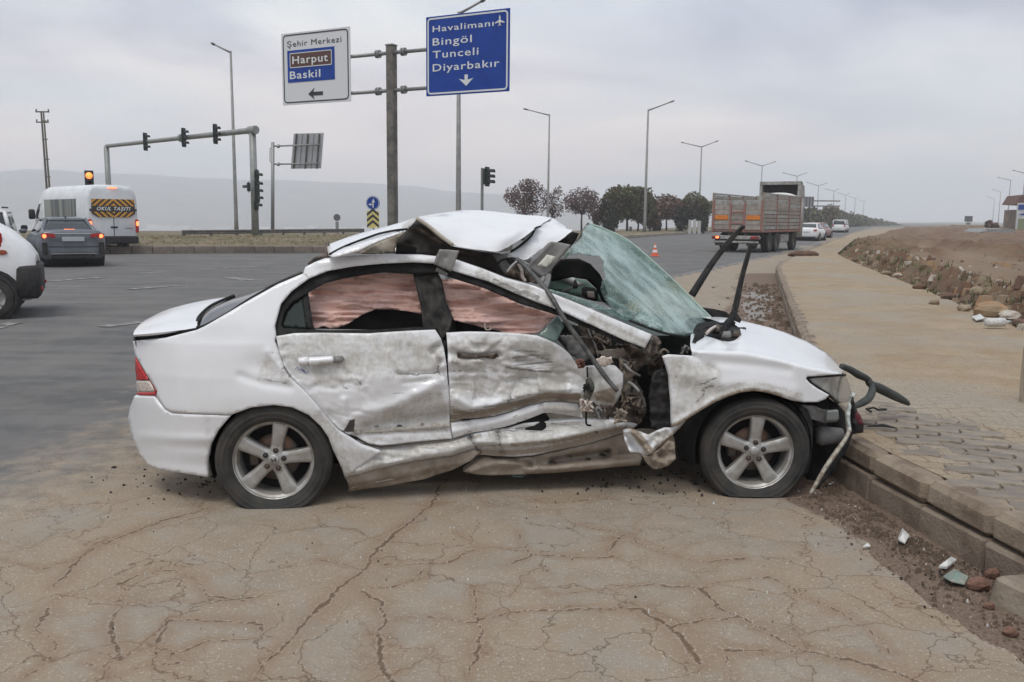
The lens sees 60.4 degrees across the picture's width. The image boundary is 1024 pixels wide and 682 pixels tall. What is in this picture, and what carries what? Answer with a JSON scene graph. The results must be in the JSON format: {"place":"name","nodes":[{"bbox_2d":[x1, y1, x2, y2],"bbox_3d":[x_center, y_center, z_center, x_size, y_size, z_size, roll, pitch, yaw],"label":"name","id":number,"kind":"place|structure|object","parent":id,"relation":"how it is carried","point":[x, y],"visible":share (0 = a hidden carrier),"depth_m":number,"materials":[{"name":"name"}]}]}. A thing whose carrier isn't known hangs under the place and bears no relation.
{"place":"outdoors","nodes":[
{"label":"outdoors","id":0,"kind":"place"},
{"bbox_2d":[0,169,1002,233],"bbox_3d":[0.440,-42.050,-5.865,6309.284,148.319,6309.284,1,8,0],"label":"hills","id":1,"kind":"structure","parent":0,"point":[203,203],"depth_m":1962.27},
{"bbox_2d":[35,109,50,188],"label":"power pole","id":2,"kind":"object","parent":1,"relation":"on","point":[45,158],"visible":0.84,"depth_m":71.52,"materials":[{"name":"metal"}]},
{"bbox_2d":[16,224,405,231],"bbox_3d":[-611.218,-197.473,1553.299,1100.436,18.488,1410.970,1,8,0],"label":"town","id":3,"kind":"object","parent":1,"relation":"on","point":[159,228],"visible":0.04,"depth_m":1348.01,"materials":[{"name":"grey"}]},
{"bbox_2d":[270,133,323,228],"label":"sign seen from behind","id":4,"kind":"object","parent":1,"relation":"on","point":[307,149],"visible":0.98,"depth_m":78.63,"materials":[{"name":"metal"}]},
{"bbox_2d":[805,207,901,227],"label":"tree line","id":5,"kind":"object","parent":1,"relation":"on","point":[813,214],"visible":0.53,"depth_m":272.81,"materials":[{"name":"green plant"}]},
{"bbox_2d":[1002,194,1023,229],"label":"roadside shop","id":6,"kind":"structure","parent":1,"relation":"on","point":[1014,219],"depth_m":117.33,"materials":[{"name":"brown"}]},
{"bbox_2d":[0,225,1023,681],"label":"road","id":7,"kind":"structure","parent":0,"point":[68,389],"depth_m":4.05,"materials":[{"name":"asphalt"}]},
{"bbox_2d":[0,322,18,325],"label":"lane marking","id":8,"kind":"object","parent":7,"relation":"on","point":[8,323],"visible":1,"depth_m":12.64,"materials":[{"name":"paint"}]},
{"bbox_2d":[0,207,27,234],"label":"white van","id":9,"kind":"object","parent":7,"relation":"on","point":[6,218],"visible":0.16,"depth_m":27.40,"materials":[{"name":"paint"}]},
{"bbox_2d":[0,223,46,319],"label":"white hatchback","id":10,"kind":"object","parent":7,"relation":"on","point":[22,277],"visible":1,"depth_m":13.19,"materials":[{"name":"paint"}]},
{"bbox_2d":[19,216,104,266],"bbox_3d":[-14.237,-3.171,27.887,2.240,1.559,4.670,-5,10,-34],"label":"grey saloon","id":11,"kind":"object","parent":7,"relation":"on","point":[64,241],"visible":0.78,"depth_m":26.28,"materials":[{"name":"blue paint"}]},
{"bbox_2d":[31,220,91,232],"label":"windows","id":12,"kind":"structure","parent":11,"relation":"in","point":[51,224],"depth_m":26.86,"materials":[{"name":"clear glass"}]},
{"bbox_2d":[49,277,104,280],"bbox_3d":[-10.575,-1.507,21.391,0.297,0.001,1.630,4,9,22],"label":"lane marking","id":13,"kind":"object","parent":7,"relation":"on","point":[78,278],"visible":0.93,"depth_m":21.39,"materials":[{"name":"paint"}]},
{"bbox_2d":[28,185,138,245],"bbox_3d":[-17.931,-5.078,36.603,6.100,2.726,2.540,7,10,41],"label":"school van","id":14,"kind":"object","parent":7,"relation":"on","point":[109,212],"visible":0.57,"depth_m":34.80,"materials":[{"name":"white paint"}]},
{"bbox_2d":[84,170,93,184],"bbox_3d":[-18.936,-5.892,39.571,0.367,3.504,0.400,-3,9,-25],"label":"traffic light","id":15,"kind":"object","parent":7,"relation":"on","point":[89,177],"visible":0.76,"depth_m":39.41,"materials":[{"name":"black"}]},
{"bbox_2d":[100,321,141,326],"bbox_3d":[-5.636,-0.246,12.719,0.261,0.001,0.670,4,9,25],"label":"lane marking","id":16,"kind":"object","parent":7,"relation":"on","point":[124,323],"visible":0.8,"depth_m":12.67,"materials":[{"name":"paint"}]},
{"bbox_2d":[129,285,187,288],"bbox_3d":[-7.739,-1.184,19.290,0.237,0.001,1.485,6,10,33],"label":"lane marking","id":17,"kind":"object","parent":7,"relation":"on","point":[157,287],"visible":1,"depth_m":19.14,"materials":[{"name":"paint"}]},
{"bbox_2d":[91,466,226,499],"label":"dark crumbs","id":18,"kind":"object","parent":7,"relation":"on","point":[179,493],"visible":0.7,"depth_m":5.22,"materials":[{"name":"grey"}]},
{"bbox_2d":[19,231,454,246],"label":"traffic island","id":19,"kind":"structure","parent":7,"relation":"on","point":[201,243],"depth_m":43.28,"materials":[{"name":"green plant"}]},
{"bbox_2d":[104,126,259,235],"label":"traffic gantry","id":20,"kind":"object","parent":19,"relation":"on","point":[252,131],"visible":0.56,"depth_m":50.82,"materials":[{"name":"metal"}]},
{"bbox_2d":[143,133,150,150],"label":"traffic light","id":21,"kind":"object","parent":20,"relation":"attached to","point":[146,146],"visible":1,"depth_m":57.69,"materials":[{"name":"black"}]},
{"bbox_2d":[181,128,188,146],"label":"traffic light","id":22,"kind":"object","parent":20,"relation":"attached to","point":[184,131],"visible":1,"depth_m":54.25,"materials":[{"name":"black"}]},
{"bbox_2d":[213,124,220,143],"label":"traffic light","id":23,"kind":"object","parent":20,"relation":"attached to","point":[216,133],"visible":1,"depth_m":51.42,"materials":[{"name":"black"}]},
{"bbox_2d":[242,181,250,192],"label":"traffic light","id":24,"kind":"object","parent":20,"relation":"attached to","point":[247,186],"visible":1,"depth_m":49.62,"materials":[{"name":"black"}]},
{"bbox_2d":[254,169,262,179],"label":"traffic light","id":25,"kind":"object","parent":20,"relation":"attached to","point":[257,174],"visible":1,"depth_m":49.55,"materials":[{"name":"black"}]},
{"bbox_2d":[254,200,262,210],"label":"traffic light","id":26,"kind":"object","parent":20,"relation":"attached to","point":[256,206],"visible":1,"depth_m":49.78,"materials":[{"name":"black"}]},
{"bbox_2d":[254,179,263,202],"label":"traffic light","id":27,"kind":"object","parent":20,"relation":"attached to","point":[257,189],"visible":1,"depth_m":49.69,"materials":[{"name":"black"}]},
{"bbox_2d":[21,233,382,244],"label":"island grass","id":28,"kind":"structure","parent":19,"relation":"on","point":[228,240],"depth_m":41.70,"materials":[{"name":"plant"}]},
{"bbox_2d":[211,42,238,229],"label":"street lamp","id":29,"kind":"object","parent":19,"relation":"on","point":[236,226],"visible":0.84,"depth_m":54.85,"materials":[{"name":"metal"}]},
{"bbox_2d":[182,228,363,235],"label":"guard rail","id":30,"kind":"object","parent":19,"relation":"on","point":[261,231],"visible":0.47,"depth_m":52.49,"materials":[{"name":"metal"}]},
{"bbox_2d":[333,214,339,233],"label":"round sign","id":31,"kind":"object","parent":19,"relation":"on","point":[336,217],"visible":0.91,"depth_m":65.37,"materials":[{"name":"metal"}]},
{"bbox_2d":[281,8,509,247],"bbox_3d":[-4.905,-8.056,35.709,11.000,9.350,0.462,5,9,27],"label":"direction sign","id":32,"kind":"object","parent":19,"relation":"on","point":[468,53],"visible":1,"depth_m":35.13,"materials":[{"name":"metal"}]},
{"bbox_2d":[456,0,485,210],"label":"street lamp","id":33,"kind":"object","parent":19,"relation":"on","point":[458,160],"visible":0.67,"depth_m":43.03,"materials":[{"name":"metal"}]},
{"bbox_2d":[222,277,251,280],"bbox_3d":[-6.863,-1.565,22.084,0.415,0.001,1.354,-6,10,-39],"label":"lane marking","id":34,"kind":"object","parent":7,"relation":"on","point":[241,279],"visible":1,"depth_m":22.13,"materials":[{"name":"paint"}]},
{"bbox_2d":[105,244,512,253],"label":"island kerb","id":35,"kind":"structure","parent":7,"relation":"on","point":[196,250],"depth_m":36.59,"materials":[{"name":"concrete"}]},
{"bbox_2d":[366,196,379,244],"bbox_3d":[-6.102,-5.119,38.675,0.614,2.489,0.162,3,8,18],"label":"keep straight sign","id":36,"kind":"object","parent":7,"relation":"on","point":[372,203],"visible":0.95,"depth_m":38.58,"materials":[{"name":"metal"}]},
{"bbox_2d":[481,167,494,209],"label":"traffic light","id":37,"kind":"object","parent":7,"relation":"on","point":[486,175],"visible":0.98,"depth_m":41.31,"materials":[{"name":"black"}]},
{"bbox_2d":[1,475,979,654],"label":"glass crumbs","id":38,"kind":"object","parent":7,"relation":"on","point":[542,558],"visible":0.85,"depth_m":4.12,"materials":[{"name":"grey"}]},
{"bbox_2d":[1,461,1022,681],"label":"pale grit","id":39,"kind":"object","parent":7,"relation":"on","point":[502,574],"visible":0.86,"depth_m":3.84,"materials":[{"name":"stone"}]},
{"bbox_2d":[12,471,1016,653],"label":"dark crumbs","id":40,"kind":"object","parent":7,"relation":"on","point":[453,539],"visible":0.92,"depth_m":4.12,"materials":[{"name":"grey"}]},
{"bbox_2d":[128,210,909,508],"bbox_3d":[0.173,-0.003,5.670,5.027,1.658,1.812,0,8,-6],"label":"wrecked sedan","id":41,"kind":"object","parent":7,"relation":"on","point":[289,391],"visible":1,"depth_m":4.97,"materials":[{"name":"white paint"}]},
{"bbox_2d":[522,227,710,238],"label":"median","id":42,"kind":"object","parent":7,"relation":"on","point":[634,232],"visible":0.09,"depth_m":92.92,"materials":[{"name":"brown plant"}]},
{"bbox_2d":[503,178,546,215],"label":"median tree","id":43,"kind":"object","parent":42,"relation":"on","point":[528,198],"visible":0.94,"depth_m":90.54,"materials":[{"name":"purple plant"}]},
{"bbox_2d":[523,108,549,216],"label":"street lamp","id":44,"kind":"object","parent":42,"relation":"on","point":[548,172],"visible":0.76,"depth_m":86.32,"materials":[{"name":"metal"}]},
{"bbox_2d":[540,185,563,218],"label":"median tree","id":45,"kind":"object","parent":42,"relation":"on","point":[552,212],"visible":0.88,"depth_m":90.37,"materials":[{"name":"purple plant"}]},
{"bbox_2d":[559,186,600,230],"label":"median tree","id":46,"kind":"object","parent":42,"relation":"on","point":[586,199],"visible":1,"depth_m":94.50,"materials":[{"name":"purple plant"}]},
{"bbox_2d":[587,203,602,225],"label":"median tree","id":47,"kind":"object","parent":42,"relation":"on","point":[595,215],"visible":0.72,"depth_m":99.17,"materials":[{"name":"purple plant"}]},
{"bbox_2d":[599,199,618,231],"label":"median conifer","id":48,"kind":"object","parent":42,"relation":"on","point":[609,218],"visible":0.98,"depth_m":92.19,"materials":[{"name":"green plant"}]},
{"bbox_2d":[598,184,657,230],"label":"median tree","id":49,"kind":"object","parent":42,"relation":"on","point":[628,200],"visible":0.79,"depth_m":95.69,"materials":[{"name":"green plant"}]},
{"bbox_2d":[646,204,660,230],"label":"median tree","id":50,"kind":"object","parent":42,"relation":"on","point":[654,222],"visible":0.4,"depth_m":98.68,"materials":[{"name":"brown plant"}]},
{"bbox_2d":[653,217,662,230],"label":"median conifer","id":51,"kind":"object","parent":42,"relation":"on","point":[658,228],"visible":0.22,"depth_m":102.95,"materials":[{"name":"green plant"}]},
{"bbox_2d":[643,100,674,231],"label":"street lamp","id":52,"kind":"object","parent":42,"relation":"on","point":[645,198],"visible":0.91,"depth_m":90.36,"materials":[{"name":"metal"}]},
{"bbox_2d":[655,193,685,230],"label":"median tree","id":53,"kind":"object","parent":42,"relation":"on","point":[667,211],"visible":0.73,"depth_m":103.96,"materials":[{"name":"brown plant"}]},
{"bbox_2d":[672,205,694,231],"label":"median conifer","id":54,"kind":"object","parent":42,"relation":"on","point":[683,217],"visible":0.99,"depth_m":102.89,"materials":[{"name":"green plant"}]},
{"bbox_2d":[681,191,711,220],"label":"median tree","id":55,"kind":"object","parent":42,"relation":"on","point":[697,203],"visible":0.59,"depth_m":105.52,"materials":[{"name":"green plant"}]},
{"bbox_2d":[681,140,718,228],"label":"street lamp","id":56,"kind":"object","parent":42,"relation":"on","point":[700,166],"visible":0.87,"depth_m":124.64,"materials":[{"name":"metal"}]},
{"bbox_2d":[541,463,714,500],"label":"dark crumbs","id":57,"kind":"object","parent":7,"relation":"on","point":[682,471],"visible":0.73,"depth_m":5.31,"materials":[{"name":"grey"}]},
{"bbox_2d":[576,230,710,240],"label":"median kerb","id":58,"kind":"structure","parent":7,"relation":"on","point":[652,235],"depth_m":84.05,"materials":[{"name":"concrete"}]},
{"bbox_2d":[650,243,659,255],"bbox_3d":[6.253,-3.989,38.480,0.380,0.560,0.380,1,8,0],"label":"traffic cone","id":59,"kind":"object","parent":7,"relation":"on","point":[654,252],"visible":1,"depth_m":38.40,"materials":[{"name":"orange plastic"}]},
{"bbox_2d":[688,220,690,233],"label":"marker post","id":60,"kind":"object","parent":7,"relation":"on","point":[689,226],"visible":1,"depth_m":99.11,"materials":[{"name":"grey plastic"}]},
{"bbox_2d":[693,219,695,233],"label":"marker post","id":61,"kind":"object","parent":7,"relation":"on","point":[694,226],"visible":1,"depth_m":99.09,"materials":[{"name":"concrete"}]},
{"bbox_2d":[699,209,708,233],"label":"median conifer","id":62,"kind":"object","parent":7,"relation":"on","point":[704,218],"visible":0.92,"depth_m":104.77,"materials":[{"name":"green plant"}]},
{"bbox_2d":[675,256,769,275],"bbox_3d":[8.070,-2.827,32.257,0.200,0.001,15.862,4,9,25],"label":"lane marking","id":63,"kind":"object","parent":7,"relation":"on","point":[718,266],"visible":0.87,"depth_m":30.31,"materials":[{"name":"paint"}]},
{"bbox_2d":[712,282,789,332],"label":"verge clods","id":64,"kind":"object","parent":7,"relation":"on","point":[776,315],"visible":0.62,"depth_m":16.29,"materials":[{"name":"brown"}]},
{"bbox_2d":[711,181,804,251],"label":"flatbed truck","id":65,"kind":"object","parent":7,"relation":"on","point":[771,215],"visible":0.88,"depth_m":44.61,"materials":[{"name":"wood"}]},
{"bbox_2d":[796,223,826,240],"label":"white saloon","id":66,"kind":"object","parent":7,"relation":"on","point":[813,231],"visible":0.81,"depth_m":71.67,"materials":[{"name":"paint"}]},
{"bbox_2d":[803,224,822,228],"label":"windows","id":67,"kind":"structure","parent":66,"relation":"in","point":[804,225],"depth_m":72.09,"materials":[{"name":"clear glass"}]},
{"bbox_2d":[802,197,839,222],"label":"gantry sign","id":68,"kind":"object","parent":7,"relation":"on","point":[808,201],"visible":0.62,"depth_m":172.66,"materials":[{"name":"metal"}]},
{"bbox_2d":[812,222,832,237],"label":"red hatchback","id":69,"kind":"object","parent":7,"relation":"on","point":[827,229],"visible":0.3,"depth_m":84.76,"materials":[{"name":"red paint"}]},
{"bbox_2d":[822,203,839,227],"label":"median tree","id":70,"kind":"object","parent":7,"relation":"on","point":[829,216],"visible":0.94,"depth_m":197.09,"materials":[{"name":"green plant"}]},
{"bbox_2d":[832,220,848,232],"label":"white minibus","id":71,"kind":"object","parent":7,"relation":"on","point":[840,226],"visible":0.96,"depth_m":128.54,"materials":[{"name":"paint"}]},
{"bbox_2d":[833,220,848,224],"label":"windows","id":72,"kind":"structure","parent":71,"relation":"in","point":[836,222],"depth_m":128.40,"materials":[{"name":"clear glass"}]},
{"bbox_2d":[798,482,988,626],"bbox_3d":[1.885,1.010,4.309,0.401,0.016,2.130,0,8,-7],"label":"gutter rubbish","id":73,"kind":"object","parent":7,"relation":"on","point":[987,625],"visible":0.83,"depth_m":4.36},
{"bbox_2d":[775,236,1023,576],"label":"kerb","id":74,"kind":"structure","parent":7,"relation":"on","point":[968,525],"depth_m":4.47,"materials":[{"name":"concrete"}]},
{"bbox_2d":[898,528,908,543],"bbox_3d":[1.957,0.967,4.390,0.048,0.040,0.170,6,9,33],"label":"paper scrap","id":75,"kind":"object","parent":7,"relation":"on","point":[903,537],"visible":1,"depth_m":4.35,"materials":[{"name":"paper"}]},
{"bbox_2d":[788,481,1023,660],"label":"gutter grit","id":76,"kind":"object","parent":7,"relation":"on","point":[875,533],"visible":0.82,"depth_m":4.33,"materials":[{"name":"brown"}]},
{"bbox_2d":[900,551,983,594],"bbox_3d":[1.983,1.044,4.064,0.664,0.018,0.361,-6,10,-40],"label":"gutter rubbish","id":77,"kind":"object","parent":7,"relation":"on","point":[942,575],"visible":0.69,"depth_m":3.99,"materials":[{"name":"grey"}]},
{"bbox_2d":[939,557,956,568],"bbox_3d":[2.010,1.018,4.053,0.121,0.035,0.032,-6,10,-39],"label":"plastic scrap","id":78,"kind":"object","parent":7,"relation":"on","point":[948,563],"visible":1,"depth_m":4.03,"materials":[{"name":"plastic"}]},
{"bbox_2d":[943,569,968,584],"bbox_3d":[1.965,1.038,3.891,0.096,0.038,0.130,1,8,0],"label":"shard","id":79,"kind":"object","parent":7,"relation":"on","point":[955,576],"visible":1,"depth_m":3.87,"materials":[{"name":"glass"}]},
{"bbox_2d":[965,576,989,591],"bbox_3d":[2.021,1.060,3.819,0.100,0.080,0.081,1,8,0],"label":"brick lump","id":80,"kind":"object","parent":7,"relation":"on","point":[979,584],"visible":0.84,"depth_m":3.79,"materials":[{"name":"brick"}]},
{"bbox_2d":[982,602,994,609],"bbox_3d":[1.969,1.096,3.635,0.051,0.038,0.032,1,8,0],"label":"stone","id":81,"kind":"object","parent":7,"relation":"on","point":[988,605],"visible":1,"depth_m":3.62,"materials":[{"name":"stone"}]},
{"bbox_2d":[964,228,1015,232],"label":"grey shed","id":82,"kind":"structure","parent":7,"relation":"on","point":[984,230],"depth_m":104.13,"materials":[{"name":"metal"}]},
{"bbox_2d":[983,567,999,579],"bbox_3d":[2.161,1.049,3.961,0.069,0.064,0.047,1,8,0],"label":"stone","id":83,"kind":"object","parent":7,"relation":"on","point":[992,573],"visible":0.88,"depth_m":3.94,"materials":[{"name":"stone"}]},
{"bbox_2d":[989,574,1023,618],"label":"concrete block","id":84,"kind":"object","parent":7,"relation":"on","point":[1007,594],"depth_m":3.62,"materials":[{"name":"concrete"}]},
{"bbox_2d":[1002,626,1019,637],"bbox_3d":[1.926,1.123,3.404,0.061,0.046,0.049,1,8,0],"label":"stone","id":85,"kind":"object","parent":7,"relation":"on","point":[1010,631],"visible":1,"depth_m":3.39,"materials":[{"name":"stone"}]},
{"bbox_2d":[0,0,1023,221],"label":"sky","id":86,"kind":"structure","parent":0,"point":[913,109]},
{"bbox_2d":[780,228,1023,510],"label":"pavement","id":87,"kind":"structure","parent":0,"point":[948,370],"depth_m":8.11,"materials":[{"name":"concrete"}]},
{"bbox_2d":[794,250,818,255],"bbox_3d":[11.149,-3.268,33.453,1.070,0.346,0.658,1,8,0],"label":"earth mound","id":88,"kind":"object","parent":87,"relation":"on","point":[806,253],"visible":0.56,"depth_m":33.24,"materials":[{"name":"soil"}]},
{"bbox_2d":[865,407,886,412],"bbox_3d":[2.497,0.470,6.033,0.135,0.030,0.062,-2,8,-17],"label":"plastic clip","id":89,"kind":"object","parent":87,"relation":"on","point":[875,408],"visible":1,"depth_m":6.02,"materials":[{"name":"plastic"}]},
{"bbox_2d":[867,424,895,427],"bbox_3d":[2.341,0.535,5.571,0.172,0.027,0.023,2,8,9],"label":"plastic sliver","id":90,"kind":"object","parent":87,"relation":"on","point":[882,425],"visible":1,"depth_m":5.56,"materials":[{"name":"plastic"}]},
{"bbox_2d":[912,284,927,288],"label":"rock","id":91,"kind":"object","parent":87,"relation":"on","point":[919,286],"visible":0.69,"depth_m":17.24,"materials":[{"name":"stone"}]},
{"bbox_2d":[929,298,939,304],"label":"rock","id":92,"kind":"object","parent":87,"relation":"on","point":[934,301],"visible":0.91,"depth_m":14.12,"materials":[{"name":"stone"}]},
{"bbox_2d":[940,293,955,299],"bbox_3d":[7.513,-0.758,15.149,0.250,0.147,0.162,7,10,38],"label":"rock","id":93,"kind":"object","parent":87,"relation":"on","point":[949,296],"visible":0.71,"depth_m":15.10,"materials":[{"name":"stone"}]},
{"bbox_2d":[957,304,970,310],"bbox_3d":[6.770,-0.491,13.156,0.209,0.112,0.193,-7,11,-44],"label":"rock","id":94,"kind":"object","parent":87,"relation":"on","point":[961,307],"visible":0.96,"depth_m":13.09,"materials":[{"name":"stone"}]},
{"bbox_2d":[972,314,984,320],"bbox_3d":[6.266,-0.323,11.820,0.129,0.035,0.806,4,9,22],"label":"white plate piece","id":95,"kind":"object","parent":87,"relation":"on","point":[978,317],"visible":1,"depth_m":11.71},
{"bbox_2d":[984,318,1011,326],"bbox_3d":[6.064,-0.234,10.967,0.340,0.107,0.110,-1,8,-12],"label":"white bottle","id":96,"kind":"object","parent":87,"relation":"on","point":[995,322],"visible":1,"depth_m":10.92,"materials":[{"name":"plastic"}]},
{"bbox_2d":[1012,319,1023,326],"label":"rock","id":97,"kind":"object","parent":87,"relation":"on","point":[1018,321],"visible":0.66,"depth_m":11.22,"materials":[{"name":"stone"}]},
{"bbox_2d":[1018,346,1023,402],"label":"wooden post","id":98,"kind":"object","parent":87,"relation":"on","point":[1021,394],"visible":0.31,"depth_m":6.45,"materials":[{"name":"brown wood"}]},
{"bbox_2d":[839,226,1023,318],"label":"field","id":99,"kind":"structure","parent":0,"point":[932,241],"depth_m":35.16,"materials":[{"name":"soil"}]},
{"bbox_2d":[838,236,1023,328],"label":"weeds","id":100,"kind":"object","parent":99,"relation":"on","point":[924,270],"visible":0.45,"depth_m":19.57,"materials":[{"name":"plant"}]},
{"bbox_2d":[844,247,1023,330],"bbox_3d":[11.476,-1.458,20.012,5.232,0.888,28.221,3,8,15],"label":"rubble","id":101,"kind":"object","parent":99,"relation":"on","point":[1019,282],"visible":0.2,"depth_m":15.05,"materials":[{"name":"stone"}]},
{"bbox_2d":[889,233,1022,305],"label":"dry weeds","id":102,"kind":"object","parent":99,"relation":"on","point":[962,240],"visible":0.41,"depth_m":51.62,"materials":[{"name":"plant"}]},
{"bbox_2d":[950,225,983,228],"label":"roadside wall","id":103,"kind":"structure","parent":99,"relation":"on","point":[962,226],"depth_m":138.73,"materials":[{"name":"beige concrete"}]},
{"bbox_2d":[964,216,972,224],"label":"round sign","id":104,"kind":"object","parent":99,"relation":"on","point":[968,219],"visible":0.89,"depth_m":148.38,"materials":[{"name":"metal"}]},
{"bbox_2d":[969,286,983,296],"bbox_3d":[7.577,-0.801,14.304,0.189,0.176,0.272,-5,10,-37],"label":"rock","id":105,"kind":"object","parent":99,"relation":"on","point":[976,289],"visible":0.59,"depth_m":14.26,"materials":[{"name":"stone"}]},
{"bbox_2d":[984,220,993,227],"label":"shrub","id":106,"kind":"object","parent":99,"relation":"on","point":[989,223],"visible":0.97,"depth_m":110.75,"materials":[{"name":"brown plant"}]},
{"bbox_2d":[973,301,1008,317],"bbox_3d":[6.700,-0.409,12.311,0.431,0.312,0.460,3,8,14],"label":"rock","id":107,"kind":"object","parent":99,"relation":"on","point":[992,309],"visible":0.59,"depth_m":12.20,"materials":[{"name":"stone"}]},
{"bbox_2d":[998,310,1020,320],"bbox_3d":[6.782,-0.329,12.001,0.322,0.177,0.291,-4,9,-29],"label":"rock","id":108,"kind":"object","parent":99,"relation":"on","point":[1011,315],"visible":0.62,"depth_m":11.89,"materials":[{"name":"stone"}]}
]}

